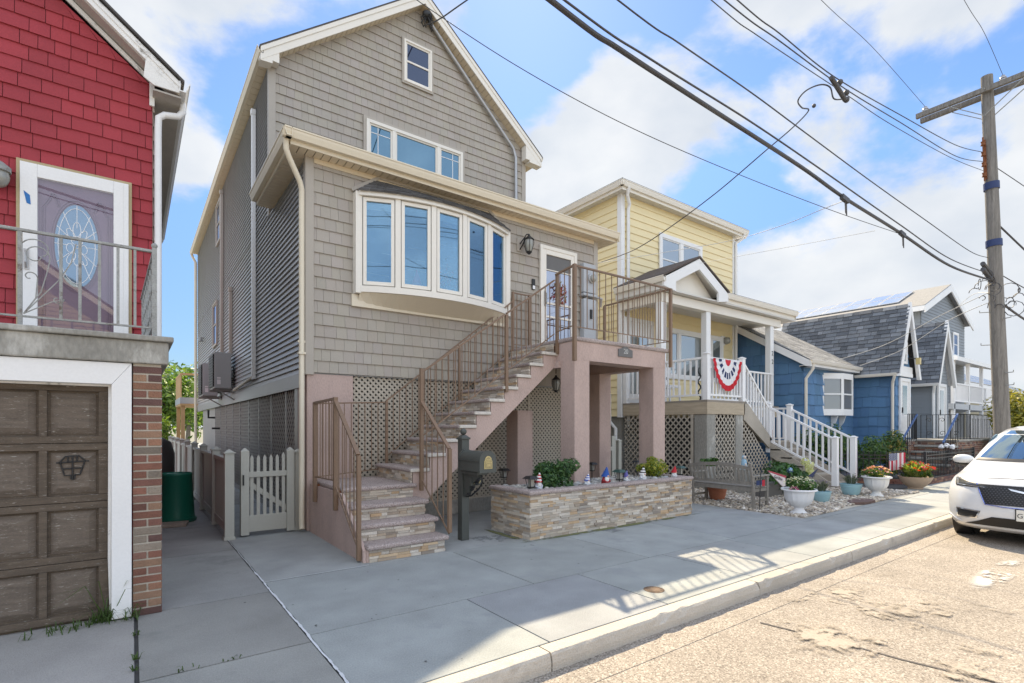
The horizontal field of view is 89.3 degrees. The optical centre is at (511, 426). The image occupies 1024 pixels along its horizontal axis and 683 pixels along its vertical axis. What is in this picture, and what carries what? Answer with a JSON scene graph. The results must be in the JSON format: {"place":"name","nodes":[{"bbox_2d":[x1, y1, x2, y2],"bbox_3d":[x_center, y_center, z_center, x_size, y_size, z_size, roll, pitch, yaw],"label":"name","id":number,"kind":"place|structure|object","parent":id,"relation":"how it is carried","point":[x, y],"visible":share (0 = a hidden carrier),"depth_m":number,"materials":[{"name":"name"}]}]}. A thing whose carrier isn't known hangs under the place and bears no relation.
{"place":"outdoors","nodes":[
{"label":"outdoors","id":0,"kind":"place"},
{"bbox_2d":[0,574,133,682],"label":"driveway","id":1,"kind":"structure","parent":0,"point":[98,652],"depth_m":3.65,"materials":[{"name":"concrete"}]},
{"bbox_2d":[9,575,241,672],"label":"weeds","id":2,"kind":"object","parent":1,"relation":"on","point":[104,618],"visible":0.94,"depth_m":4.18,"materials":[{"name":"green plant"}]},
{"bbox_2d":[169,428,223,535],"bbox_3d":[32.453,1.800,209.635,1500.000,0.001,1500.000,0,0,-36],"label":"ground","id":3,"kind":"structure","parent":0,"point":[200,440],"depth_m":95.64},
{"bbox_2d":[162,413,175,439],"bbox_3d":[-16.307,0.356,22.915,2.472,2.734,2.367,0,0,-16],"label":"tree","id":4,"kind":"object","parent":3,"relation":"on","point":[166,431],"visible":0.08,"depth_m":22.87,"materials":[{"name":"green plant"}]},
{"bbox_2d":[427,514,952,682],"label":"curb","id":5,"kind":"structure","parent":3,"relation":"on","point":[527,665],"depth_m":4.42,"materials":[{"name":"concrete"}]},
{"bbox_2d":[138,489,344,682],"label":"side path","id":6,"kind":"structure","parent":0,"point":[207,619],"depth_m":4.15,"materials":[{"name":"concrete"}]},
{"bbox_2d":[162,438,174,472],"bbox_3d":[-9.148,0.940,13.401,0.720,1.320,0.702,0,0,-36],"label":"grill cover","id":7,"kind":"object","parent":6,"relation":"on","point":[168,458],"visible":0.24,"depth_m":13.30,"materials":[{"name":"fabric"}]},
{"bbox_2d":[162,520,188,527],"bbox_3d":[-5.507,1.575,8.327,0.505,0.050,0.325,0,0,-27],"label":"board","id":8,"kind":"object","parent":6,"relation":"on","point":[172,524],"visible":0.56,"depth_m":8.28,"materials":[{"name":"brown wood"}]},
{"bbox_2d":[162,472,196,521],"bbox_3d":[-5.689,1.190,8.770,0.600,0.820,0.600,0,0,-36],"label":"barrel","id":9,"kind":"object","parent":6,"relation":"on","point":[177,497],"visible":0.81,"depth_m":8.58,"materials":[{"name":"plastic"}]},
{"bbox_2d":[169,436,235,540],"bbox_3d":[-8.178,0.960,13.037,0.150,1.280,14.250,0,0,-36],"label":"picket fence","id":10,"kind":"object","parent":6,"relation":"on","point":[212,470],"visible":0.81,"depth_m":8.49,"materials":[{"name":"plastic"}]},
{"bbox_2d":[198,443,769,537],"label":"yard","id":11,"kind":"structure","parent":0,"point":[237,523],"depth_m":8.69,"materials":[{"name":"grey concrete"}]},
{"bbox_2d":[162,368,202,436],"bbox_3d":[-18.648,-0.757,27.417,5.201,4.938,4.435,0,0,-5],"label":"tree","id":12,"kind":"object","parent":11,"relation":"on","point":[168,395],"visible":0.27,"depth_m":27.06,"materials":[{"name":"green plant"}]},
{"bbox_2d":[175,373,197,439],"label":"deck","id":13,"kind":"structure","parent":11,"relation":"on","point":[182,403],"depth_m":21.33,"materials":[{"name":"brown wood"}]},
{"bbox_2d":[162,360,212,440],"bbox_3d":[-22.357,-1.468,35.799,9.835,6.356,5.890,0,0,-36],"label":"tree","id":14,"kind":"object","parent":11,"relation":"on","point":[188,429],"visible":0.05,"depth_m":35.01,"materials":[{"name":"green plant"}]},
{"bbox_2d":[294,449,298,530],"bbox_3d":[-3.328,0.970,8.036,0.120,1.260,0.120,0,0,-36],"label":"fence post","id":15,"kind":"object","parent":11,"relation":"on","point":[296,489],"visible":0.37,"depth_m":7.98,"materials":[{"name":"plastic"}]},
{"bbox_2d":[240,447,294,535],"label":"garden gate","id":16,"kind":"structure","parent":15,"relation":"attached to","point":[271,520],"depth_m":7.72,"materials":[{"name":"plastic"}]},
{"bbox_2d":[190,0,619,530],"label":"house","id":17,"kind":"structure","parent":11,"relation":"on","point":[372,161],"depth_m":10.10,"materials":[{"name":"beige"}]},
{"bbox_2d":[198,363,221,405],"bbox_3d":[-8.982,-1.229,15.421,0.549,1.243,0.903,0,0,-36],"label":"air conditioner","id":18,"kind":"object","parent":17,"relation":"attached to","point":[203,382],"visible":0.64,"depth_m":15.00,"materials":[{"name":"black plastic"}]},
{"bbox_2d":[212,300,217,348],"bbox_3d":[-9.460,-3.250,16.498,0.060,1.400,1.000,0,0,-36],"label":"window","id":19,"kind":"structure","parent":17,"relation":"in","point":[215,305],"depth_m":16.46,"materials":[{"name":"clear glass"}]},
{"bbox_2d":[216,197,219,246],"bbox_3d":[-8.958,-6.225,15.812,0.060,1.250,0.900,0,0,-36],"label":"window","id":20,"kind":"structure","parent":17,"relation":"in","point":[218,203],"depth_m":15.88,"materials":[{"name":"clear glass"}]},
{"bbox_2d":[209,352,235,399],"bbox_3d":[-7.592,-1.294,13.588,0.548,1.212,0.903,0,0,-36],"label":"air conditioner","id":21,"kind":"object","parent":17,"relation":"attached to","point":[220,378],"visible":0.99,"depth_m":13.22,"materials":[{"name":"black plastic"}]},
{"bbox_2d":[366,118,462,181],"bbox_3d":[-2.171,-6.170,11.863,2.399,0.940,0.070,0,0,-36],"label":"window","id":22,"kind":"structure","parent":17,"relation":"in","point":[382,139],"depth_m":11.81,"materials":[{"name":"white plastic"}]},
{"bbox_2d":[412,270,421,285],"bbox_3d":[-1.602,-2.450,8.715,0.170,0.380,0.170,0,0,-36],"label":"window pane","id":23,"kind":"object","parent":17,"relation":"on","point":[416,280],"depth_m":8.67,"materials":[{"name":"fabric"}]},
{"bbox_2d":[404,38,431,91],"bbox_3d":[-2.157,-8.275,11.879,0.690,0.950,0.060,0,0,-36],"label":"window","id":24,"kind":"structure","parent":17,"relation":"in","point":[417,58],"depth_m":11.88,"materials":[{"name":"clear glass"}]},
{"bbox_2d":[350,176,510,327],"bbox_3d":[-1.174,-3.042,9.020,3.129,2.205,0.576,0,0,-36],"label":"bow window","id":25,"kind":"structure","parent":17,"relation":"in","point":[480,266],"depth_m":8.84,"materials":[{"name":"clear glass"}]},
{"bbox_2d":[440,258,457,290],"bbox_3d":[-1.185,-2.600,8.992,0.532,0.671,0.229,0,0,-36],"label":"bouquet","id":26,"kind":"object","parent":17,"relation":"in","point":[442,282],"visible":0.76,"depth_m":9.00,"materials":[{"name":"blue plant"}]},
{"bbox_2d":[517,234,533,254],"bbox_3d":[0.286,-3.612,10.266,0.337,0.412,0.208,0,0,33],"label":"wall lantern","id":27,"kind":"object","parent":17,"relation":"attached to","point":[528,241],"depth_m":10.19,"materials":[{"name":"black metal"}]},
{"bbox_2d":[552,281,566,304],"bbox_3d":[1.013,-2.785,10.873,0.431,0.518,0.105,0,0,-36],"label":"wreath","id":28,"kind":"object","parent":17,"relation":"attached to","point":[561,298],"visible":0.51,"depth_m":10.90,"materials":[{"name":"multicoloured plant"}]},
{"bbox_2d":[579,263,602,338],"bbox_3d":[1.803,-2.725,11.395,0.688,1.650,0.271,0,0,-36],"label":"electric meter","id":29,"kind":"object","parent":17,"relation":"attached to","point":[587,333],"visible":0.79,"depth_m":11.25,"materials":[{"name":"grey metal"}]},
{"bbox_2d":[599,75,849,262],"bbox_3d":[3.858,-4.730,10.250,1.365,2.130,5.073,0,0,-38],"label":"service drop","id":30,"kind":"object","parent":17,"relation":"attached to","point":[840,92],"visible":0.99,"depth_m":8.24,"materials":[{"name":"rubber"}]},
{"bbox_2d":[611,436,615,475],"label":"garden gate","id":31,"kind":"structure","parent":11,"relation":"on","point":[613,453],"depth_m":13.53,"materials":[{"name":"plastic"}]},
{"bbox_2d":[616,439,621,474],"bbox_3d":[2.821,0.960,13.713,0.140,1.280,0.140,0,0,-36],"label":"fence post","id":32,"kind":"object","parent":11,"relation":"on","point":[618,453],"visible":0.59,"depth_m":13.68,"materials":[{"name":"plastic"}]},
{"bbox_2d":[555,177,798,474],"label":"house","id":33,"kind":"structure","parent":11,"relation":"on","point":[711,306],"depth_m":15.94,"materials":[{"name":"yellow paint"}]},
{"bbox_2d":[659,232,702,267],"bbox_3d":[5.528,-5.304,16.907,2.256,1.588,0.066,0,0,-36],"label":"window","id":34,"kind":"structure","parent":33,"relation":"in","point":[667,243],"depth_m":16.70,"materials":[{"name":"white paint"}]},
{"bbox_2d":[667,327,723,382],"bbox_3d":[6.197,-2.351,17.397,3.113,1.622,0.066,0,0,-36],"label":"window","id":35,"kind":"structure","parent":33,"relation":"in","point":[686,344],"depth_m":17.15,"materials":[{"name":"glass"}]},
{"bbox_2d":[738,302,921,471],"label":"house","id":36,"kind":"structure","parent":11,"relation":"on","point":[815,380],"depth_m":18.78,"materials":[{"name":"wood"}]},
{"bbox_2d":[823,373,852,429],"bbox_3d":[11.626,-0.765,18.444,1.750,2.230,0.434,0,0,-36],"label":"bay window","id":37,"kind":"structure","parent":36,"relation":"in","point":[838,387],"depth_m":18.17,"materials":[{"name":"white paint"}]},
{"bbox_2d":[899,377,910,437],"bbox_3d":[14.351,-0.685,18.912,1.040,2.170,0.080,0,0,-36],"label":"door","id":38,"kind":"structure","parent":36,"relation":"in","point":[904,383],"depth_m":18.88,"materials":[{"name":"white paint"}]},
{"bbox_2d":[774,284,991,437],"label":"house","id":39,"kind":"structure","parent":11,"relation":"on","point":[928,304],"depth_m":28.62,"materials":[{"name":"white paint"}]},
{"bbox_2d":[953,332,958,355],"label":"window","id":40,"kind":"structure","parent":39,"relation":"in","point":[955,335],"depth_m":29.73,"materials":[{"name":"white paint"}]},
{"bbox_2d":[910,320,956,438],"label":"house","id":41,"kind":"structure","parent":11,"relation":"on","point":[929,394],"depth_m":21.31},
{"bbox_2d":[937,384,946,436],"bbox_3d":[17.818,-0.685,21.455,1.040,2.170,0.080,0,0,-36],"label":"door","id":42,"kind":"structure","parent":41,"relation":"in","point":[941,390],"depth_m":21.43,"materials":[{"name":"white paint"}]},
{"bbox_2d":[964,374,1023,437],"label":"house","id":43,"kind":"structure","parent":11,"relation":"on","point":[974,380],"depth_m":42.71,"materials":[{"name":"white paint"}]},
{"bbox_2d":[134,469,949,682],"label":"pavement bed","id":44,"kind":"object","parent":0,"point":[891,486],"depth_m":4.26,"materials":[{"name":"concrete"}]},
{"bbox_2d":[228,540,366,682],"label":"caulk line","id":45,"kind":"object","parent":44,"relation":"on","point":[314,643],"visible":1,"depth_m":4.19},
{"bbox_2d":[623,352,857,488],"bbox_3d":[7.006,-0.066,15.157,5.990,3.652,4.570,0,0,-36],"label":"porch","id":46,"kind":"object","parent":44,"relation":"on","point":[692,437],"visible":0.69,"depth_m":14.02,"materials":[{"name":"white wood"}]},
{"bbox_2d":[713,358,741,390],"bbox_3d":[5.615,-1.331,13.467,1.327,0.814,0.031,0,0,-36],"label":"bunting","id":47,"kind":"object","parent":46,"relation":"hanging from","point":[728,373],"visible":1,"depth_m":13.44,"materials":[{"name":"fabric"}]},
{"bbox_2d":[794,428,827,461],"bbox_3d":[9.384,0.799,16.131,1.547,1.659,1.091,0,0,-36],"label":"hedge shrub","id":48,"kind":"object","parent":44,"relation":"on","point":[819,443],"visible":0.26,"depth_m":15.86,"materials":[{"name":"green plant"}]},
{"bbox_2d":[821,422,860,471],"bbox_3d":[10.169,0.738,16.164,1.578,1.769,0.986,0,0,-36],"label":"hedge shrub","id":49,"kind":"object","parent":44,"relation":"on","point":[844,444],"visible":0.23,"depth_m":15.88,"materials":[{"name":"green plant"}]},
{"bbox_2d":[845,435,889,476],"bbox_3d":[11.032,0.937,16.210,1.723,1.371,1.243,0,0,-36],"label":"hedge shrub","id":50,"kind":"object","parent":44,"relation":"on","point":[873,446],"visible":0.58,"depth_m":15.85,"materials":[{"name":"green plant"}]},
{"bbox_2d":[875,429,907,475],"bbox_3d":[12.019,0.852,16.499,0.989,1.540,1.296,0,0,29],"label":"hedge shrub","id":51,"kind":"object","parent":44,"relation":"on","point":[896,444],"visible":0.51,"depth_m":16.38,"materials":[{"name":"green plant"}]},
{"bbox_2d":[888,451,904,487],"bbox_3d":[10.301,1.130,13.860,1.191,0.941,0.030,0,0,-36],"label":"garden flag","id":52,"kind":"object","parent":44,"relation":"on","point":[898,458],"visible":0.94,"depth_m":13.81,"materials":[{"name":"fabric"}]},
{"bbox_2d":[839,447,974,484],"bbox_3d":[12.568,1.140,15.447,6.618,0.920,1.510,0,0,-21],"label":"iron fence","id":53,"kind":"object","parent":44,"relation":"on","point":[943,477],"visible":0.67,"depth_m":14.83,"materials":[{"name":"metal"}]},
{"bbox_2d":[896,437,991,474],"bbox_3d":[16.349,1.025,19.463,6.724,1.150,1.580,0,0,-36],"label":"stoop","id":54,"kind":"object","parent":44,"relation":"on","point":[920,446],"visible":0.38,"depth_m":18.23,"materials":[{"name":"brick"}]},
{"bbox_2d":[901,413,992,467],"bbox_3d":[16.316,0.484,19.442,6.723,1.891,1.515,0,0,-36],"label":"stoop railing","id":55,"kind":"object","parent":54,"relation":"on","point":[950,429],"visible":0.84,"depth_m":18.61,"materials":[{"name":"black metal"}]},
{"bbox_2d":[971,415,990,437],"bbox_3d":[22.938,0.550,24.805,7.920,2.100,0.260,0,0,-36],"label":"slat fence","id":56,"kind":"object","parent":44,"relation":"on","point":[979,427],"visible":0.09,"depth_m":23.22,"materials":[{"name":"white plastic"}]},
{"bbox_2d":[105,0,1023,427],"label":"sky","id":57,"kind":"structure","parent":0,"point":[939,50],"materials":[{"name":"blue"}]},
{"bbox_2d":[229,480,951,682],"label":"pavement","id":58,"kind":"structure","parent":0,"point":[441,614],"depth_m":5.54,"materials":[{"name":"grey concrete"}]},
{"bbox_2d":[456,428,495,540],"bbox_3d":[-0.517,0.811,7.113,0.272,1.577,0.720,0,0,-36],"label":"mailbox","id":59,"kind":"object","parent":58,"relation":"on","point":[474,466],"visible":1,"depth_m":7.18,"materials":[{"name":"black metal"}]},
{"bbox_2d":[458,449,495,472],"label":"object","id":60,"kind":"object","parent":59,"relation":"in","point":[487,459],"depth_m":6.83,"materials":[{"name":"black metal"}]},
{"bbox_2d":[310,263,672,562],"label":"entry staircase","id":61,"kind":"structure","parent":58,"relation":"on","point":[381,515],"depth_m":8.59,"materials":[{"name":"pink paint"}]},
{"bbox_2d":[551,375,560,391],"bbox_3d":[0.865,-1.017,10.175,0.188,0.685,0.178,0,0,-36],"label":"hanging lantern","id":62,"kind":"object","parent":61,"relation":"hanging from","point":[555,383],"visible":0.98,"depth_m":10.12,"materials":[{"name":"black metal"}]},
{"bbox_2d":[618,347,632,357],"bbox_3d":[2.064,-1.363,9.412,0.380,0.195,0.023,0,0,-36],"label":"house sign","id":63,"kind":"object","parent":61,"relation":"attached to","point":[625,352],"visible":1,"depth_m":9.40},
{"bbox_2d":[489,474,693,539],"bbox_3d":[1.491,1.255,8.799,3.840,0.690,1.040,0,0,-36],"label":"planter","id":64,"kind":"object","parent":58,"relation":"on","point":[528,514],"visible":1,"depth_m":7.98,"materials":[{"name":"stone"}]},
{"bbox_2d":[522,475,538,487],"bbox_3d":[0.281,0.884,7.666,0.190,0.313,0.190,0,0,-36],"label":"solar lantern","id":65,"kind":"object","parent":64,"relation":"on","point":[531,478],"visible":0.89,"depth_m":7.64,"materials":[{"name":"black plastic"}]},
{"bbox_2d":[532,458,580,487],"bbox_3d":[0.664,0.764,8.168,0.888,0.560,0.708,0,0,-36],"label":"shrub","id":66,"kind":"object","parent":64,"relation":"on","point":[554,474],"visible":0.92,"depth_m":8.00,"materials":[{"name":"green plant"}]},
{"bbox_2d":[503,474,668,489],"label":"pebbles","id":67,"kind":"object","parent":64,"relation":"on","point":[613,478],"visible":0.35,"depth_m":8.91,"materials":[{"name":"gravel"}]},
{"bbox_2d":[601,467,610,482],"bbox_3d":[1.540,0.824,8.504,0.153,0.322,0.154,0,0,7],"label":"garden gnome","id":68,"kind":"object","parent":64,"relation":"on","point":[605,475],"visible":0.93,"depth_m":8.46,"materials":[{"name":"ceramic"}]},
{"bbox_2d":[612,469,626,481],"bbox_3d":[1.825,0.884,8.796,0.190,0.313,0.190,0,0,-36],"label":"solar lantern","id":69,"kind":"object","parent":64,"relation":"in","point":[619,473],"visible":0.89,"depth_m":8.77,"materials":[{"name":"black plastic"}]},
{"bbox_2d":[636,456,668,476],"bbox_3d":[2.657,0.783,9.690,0.737,0.482,0.573,0,0,-36],"label":"shrub","id":70,"kind":"object","parent":64,"relation":"in","point":[653,466],"visible":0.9,"depth_m":9.58,"materials":[{"name":"green plant"}]},
{"bbox_2d":[539,515,687,539],"bbox_3d":[1.816,1.595,8.355,4.400,0.001,0.140,0,0,-36],"label":"pavement stain","id":71,"kind":"object","parent":58,"relation":"on","point":[610,527],"visible":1,"depth_m":8.12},
{"bbox_2d":[643,586,664,592],"bbox_3d":[1.394,1.597,5.085,0.200,0.005,0.200,0,0,-36],"label":"water cover","id":72,"kind":"object","parent":58,"relation":"on","point":[653,589],"visible":1,"depth_m":5.08,"materials":[{"name":"metal"}]},
{"bbox_2d":[897,461,935,488],"bbox_3d":[10.409,1.223,13.367,0.975,0.754,0.944,0,0,-36],"label":"flower bowl","id":73,"kind":"object","parent":58,"relation":"on","point":[914,475],"visible":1,"depth_m":13.21,"materials":[{"name":"beige ceramic"}]},
{"bbox_2d":[916,71,1023,435],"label":"utility pole","id":74,"kind":"object","parent":58,"relation":"on","point":[985,94],"visible":0.98,"depth_m":12.51,"materials":[{"name":"brown wood"}]},
{"bbox_2d":[545,0,990,280],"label":"overhead wire","id":75,"kind":"object","parent":74,"relation":"attached to","point":[566,12],"visible":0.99,"depth_m":5.67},
{"bbox_2d":[417,0,896,232],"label":"service drop","id":76,"kind":"object","parent":75,"relation":"attached to","point":[631,127],"visible":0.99,"depth_m":6.17,"materials":[{"name":"rubber"}]},
{"bbox_2d":[600,201,841,262],"bbox_3d":[3.976,-3.620,10.159,1.584,0.530,5.108,0,0,-36],"label":"service drop","id":77,"kind":"object","parent":75,"relation":"attached to","point":[730,240],"visible":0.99,"depth_m":10.61,"materials":[{"name":"rubber"}]},
{"bbox_2d":[563,0,983,271],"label":"overhead wire","id":78,"kind":"object","parent":74,"relation":"attached to","point":[844,198],"visible":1,"depth_m":6.16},
{"bbox_2d":[617,0,987,257],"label":"overhead wire","id":79,"kind":"object","parent":74,"relation":"attached to","point":[660,31],"visible":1,"depth_m":6.45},
{"bbox_2d":[711,0,982,170],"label":"overhead wire","id":80,"kind":"object","parent":74,"relation":"attached to","point":[823,79],"visible":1,"depth_m":7.50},
{"bbox_2d":[724,0,982,161],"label":"overhead wire","id":81,"kind":"object","parent":74,"relation":"attached to","point":[738,11],"visible":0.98,"depth_m":7.68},
{"bbox_2d":[737,0,981,151],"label":"overhead wire","id":82,"kind":"object","parent":74,"relation":"attached to","point":[750,11],"visible":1,"depth_m":7.83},
{"bbox_2d":[821,0,923,104],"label":"overhead wire","id":83,"kind":"object","parent":74,"relation":"attached to","point":[872,47],"visible":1,"depth_m":11.46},
{"bbox_2d":[835,293,987,360],"bbox_3d":[11.534,-2.793,15.104,0.609,1.131,5.010,0,0,-7],"label":"service drop","id":84,"kind":"object","parent":74,"relation":"attached to","point":[914,329],"visible":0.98,"depth_m":14.90,"materials":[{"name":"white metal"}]},
{"bbox_2d":[983,387,1023,433],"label":"bush","id":85,"kind":"object","parent":58,"relation":"on","point":[1017,414],"visible":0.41,"depth_m":19.08,"materials":[{"name":"green plant"}]},
{"bbox_2d":[666,367,680,400],"bbox_3d":[4.430,-1.204,14.761,0.495,1.045,0.550,0,0,-36],"label":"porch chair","id":86,"kind":"object","parent":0,"point":[670,387],"visible":0.09,"depth_m":14.67,"materials":[{"name":"white plastic"}]},
{"bbox_2d":[692,477,919,517],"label":"gravel","id":87,"kind":"structure","parent":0,"point":[838,499],"depth_m":10.84,"materials":[{"name":"gravel"}]},
{"bbox_2d":[707,487,726,499],"bbox_3d":[4.462,1.377,11.259,0.408,0.446,0.408,0,0,-36],"label":"flower pot","id":88,"kind":"object","parent":87,"relation":"on","point":[717,493],"visible":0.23,"depth_m":11.11,"materials":[{"name":"ceramic"}]},
{"bbox_2d":[688,459,769,508],"bbox_3d":[4.431,1.148,10.653,0.705,0.905,1.410,0,0,-36],"label":"bench","id":89,"kind":"object","parent":87,"relation":"on","point":[752,487],"visible":0.94,"depth_m":10.37,"materials":[{"name":"brown wood"}]},
{"bbox_2d":[736,455,750,493],"bbox_3d":[5.526,1.140,12.360,0.240,0.920,0.220,0,0,-36],"label":"statue","id":90,"kind":"object","parent":87,"relation":"on","point":[744,461],"visible":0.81,"depth_m":12.30,"materials":[{"name":"concrete"}]},
{"bbox_2d":[754,481,782,496],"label":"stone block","id":91,"kind":"structure","parent":87,"relation":"on","point":[773,490],"depth_m":11.69,"materials":[{"name":"stone"}]},
{"bbox_2d":[767,470,785,501],"bbox_3d":[5.518,1.244,10.799,0.763,0.712,0.029,0,0,-36],"label":"flag","id":92,"kind":"object","parent":87,"relation":"on","point":[780,479],"visible":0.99,"depth_m":10.88,"materials":[{"name":"white fabric"}]},
{"bbox_2d":[756,458,813,493],"bbox_3d":[6.352,1.176,12.111,1.829,0.938,1.028,0,0,-36],"label":"hydrangea","id":93,"kind":"object","parent":87,"relation":"on","point":[780,468],"visible":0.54,"depth_m":11.92,"materials":[{"name":"green plant"}]},
{"bbox_2d":[781,476,817,513],"bbox_3d":[5.255,1.247,9.464,0.640,0.706,0.621,0,0,-36],"label":"urn","id":94,"kind":"object","parent":87,"relation":"on","point":[799,496],"visible":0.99,"depth_m":9.34,"materials":[{"name":"white ceramic"}]},
{"bbox_2d":[813,479,831,502],"bbox_3d":[6.547,1.346,10.967,0.494,0.509,0.461,0,0,-36],"label":"flower pot","id":95,"kind":"object","parent":87,"relation":"on","point":[823,494],"visible":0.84,"depth_m":10.87,"materials":[{"name":"teal ceramic"}]},
{"bbox_2d":[839,473,862,495],"bbox_3d":[7.859,1.324,12.012,0.479,0.551,0.488,0,0,-36],"label":"flower pot","id":96,"kind":"object","parent":87,"relation":"on","point":[854,487],"visible":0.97,"depth_m":11.90,"materials":[{"name":"teal ceramic"}]},
{"bbox_2d":[848,498,874,504],"bbox_3d":[7.329,1.573,10.897,0.904,0.045,0.382,0,0,-36],"label":"stepping stone","id":97,"kind":"object","parent":87,"relation":"on","point":[863,501],"visible":0.92,"depth_m":10.74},
{"bbox_2d":[861,465,892,496],"bbox_3d":[8.330,1.239,11.840,0.608,0.722,0.607,0,0,-36],"label":"urn","id":98,"kind":"object","parent":87,"relation":"on","point":[876,483],"visible":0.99,"depth_m":11.73,"materials":[{"name":"white ceramic"}]},
{"bbox_2d":[596,529,1023,682],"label":"road","id":99,"kind":"structure","parent":0,"point":[943,574],"depth_m":4.37,"materials":[{"name":"asphalt"}]},
{"bbox_2d":[523,525,958,682],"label":"gutter pan","id":100,"kind":"object","parent":99,"relation":"on","point":[600,667],"depth_m":4.58,"materials":[{"name":"concrete"}]},
{"bbox_2d":[786,621,876,651],"bbox_3d":[2.691,1.722,4.526,0.800,0.001,1.400,0,0,25],"label":"road patch","id":101,"kind":"object","parent":99,"relation":"on","point":[829,639],"visible":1,"depth_m":4.21,"materials":[{"name":"concrete"}]},
{"bbox_2d":[796,588,928,631],"bbox_3d":[3.530,1.726,5.180,3.000,0.001,0.900,0,0,-42],"label":"road patch","id":102,"kind":"object","parent":99,"relation":"on","point":[841,592],"visible":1,"depth_m":5.00,"materials":[{"name":"concrete"}]},
{"bbox_2d":[760,622,1000,682],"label":"road tar seam","id":103,"kind":"object","parent":99,"relation":"on","point":[900,658],"visible":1,"depth_m":3.80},
{"bbox_2d":[867,602,1022,682],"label":"road patch","id":104,"kind":"object","parent":99,"relation":"on","point":[904,611],"visible":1,"depth_m":3.91,"materials":[{"name":"concrete"}]},
{"bbox_2d":[949,426,1023,534],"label":"minivan","id":105,"kind":"object","parent":99,"relation":"on","point":[986,490],"visible":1,"depth_m":7.86,"materials":[{"name":"white metal"}]},
{"bbox_2d":[973,560,1019,586],"bbox_3d":[5.765,1.724,6.132,2.200,0.001,0.320,0,0,-36],"label":"road patch","id":106,"kind":"object","parent":99,"relation":"on","point":[982,581],"visible":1,"depth_m":5.86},
{"label":"neighbour yard","id":107,"kind":"structure","parent":0,"visible":0},
{"bbox_2d":[0,0,189,634],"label":"house","id":108,"kind":"structure","parent":107,"relation":"on","point":[94,96],"depth_m":5.48,"materials":[{"name":"red paint"}]},
{"bbox_2d":[0,161,11,187],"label":"wall lamp","id":109,"kind":"object","parent":108,"relation":"attached to","point":[5,172],"visible":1,"depth_m":5.36,"materials":[{"name":"white glass"}]},
{"bbox_2d":[0,383,109,634],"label":"garage door","id":110,"kind":"structure","parent":108,"relation":"in","point":[54,438],"depth_m":4.15,"materials":[{"name":"brown wood"}]},
{"bbox_2d":[0,225,157,335],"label":"balcony railing","id":111,"kind":"object","parent":108,"relation":"on","point":[148,299],"visible":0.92,"depth_m":4.21,"materials":[{"name":"metal"}]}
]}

